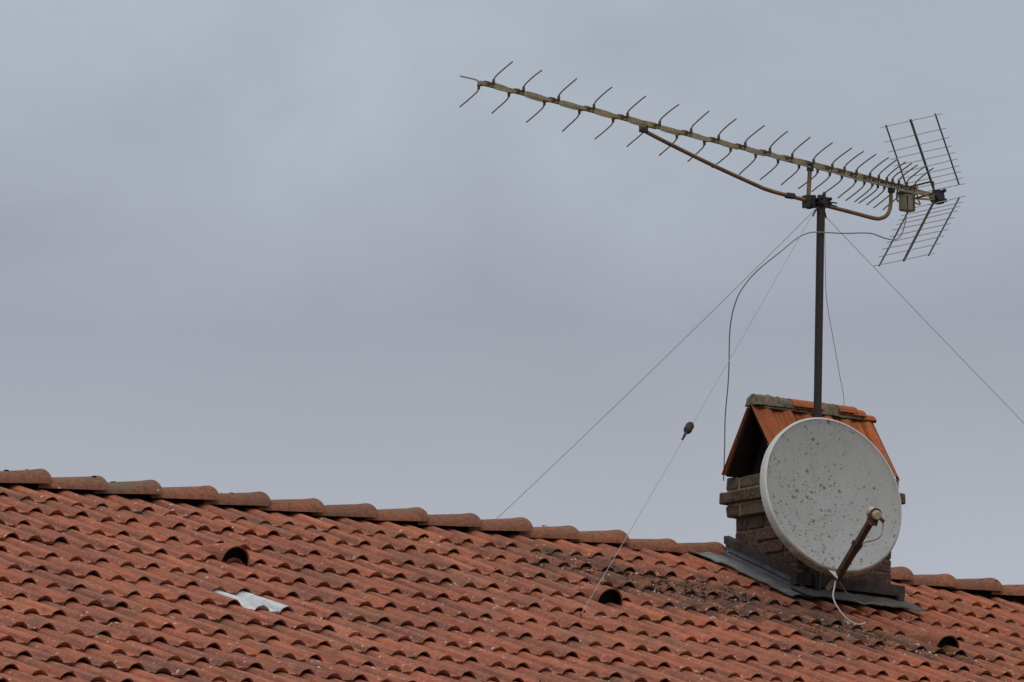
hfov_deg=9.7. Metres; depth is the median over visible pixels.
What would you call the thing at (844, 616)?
white cable
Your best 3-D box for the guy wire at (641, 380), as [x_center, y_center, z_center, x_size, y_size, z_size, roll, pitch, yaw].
[-0.016,0.906,34.573,3.987,3.035,0.003,-5,-11,29]
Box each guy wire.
[499,211,813,516]
[580,210,814,618]
[825,257,843,405]
[827,218,1023,422]
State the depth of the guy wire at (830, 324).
34.21 m
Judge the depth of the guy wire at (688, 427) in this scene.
32.25 m
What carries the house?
on the ground
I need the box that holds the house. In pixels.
[0,393,1023,681]
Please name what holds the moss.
on the house
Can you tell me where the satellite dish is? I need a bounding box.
[760,417,901,591]
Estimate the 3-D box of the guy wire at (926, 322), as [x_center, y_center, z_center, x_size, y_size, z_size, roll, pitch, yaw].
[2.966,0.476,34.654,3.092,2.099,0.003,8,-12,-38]
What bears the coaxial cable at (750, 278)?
attached to the television antenna
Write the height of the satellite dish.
1.006 m
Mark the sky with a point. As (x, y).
(270, 247)
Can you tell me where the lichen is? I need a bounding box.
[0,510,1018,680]
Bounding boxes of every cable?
[723,211,907,480]
[832,580,865,624]
[839,581,882,605]
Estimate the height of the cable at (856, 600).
0.111 m
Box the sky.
[0,0,1023,584]
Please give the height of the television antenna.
2.797 m
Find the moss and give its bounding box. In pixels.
[4,469,1023,680]

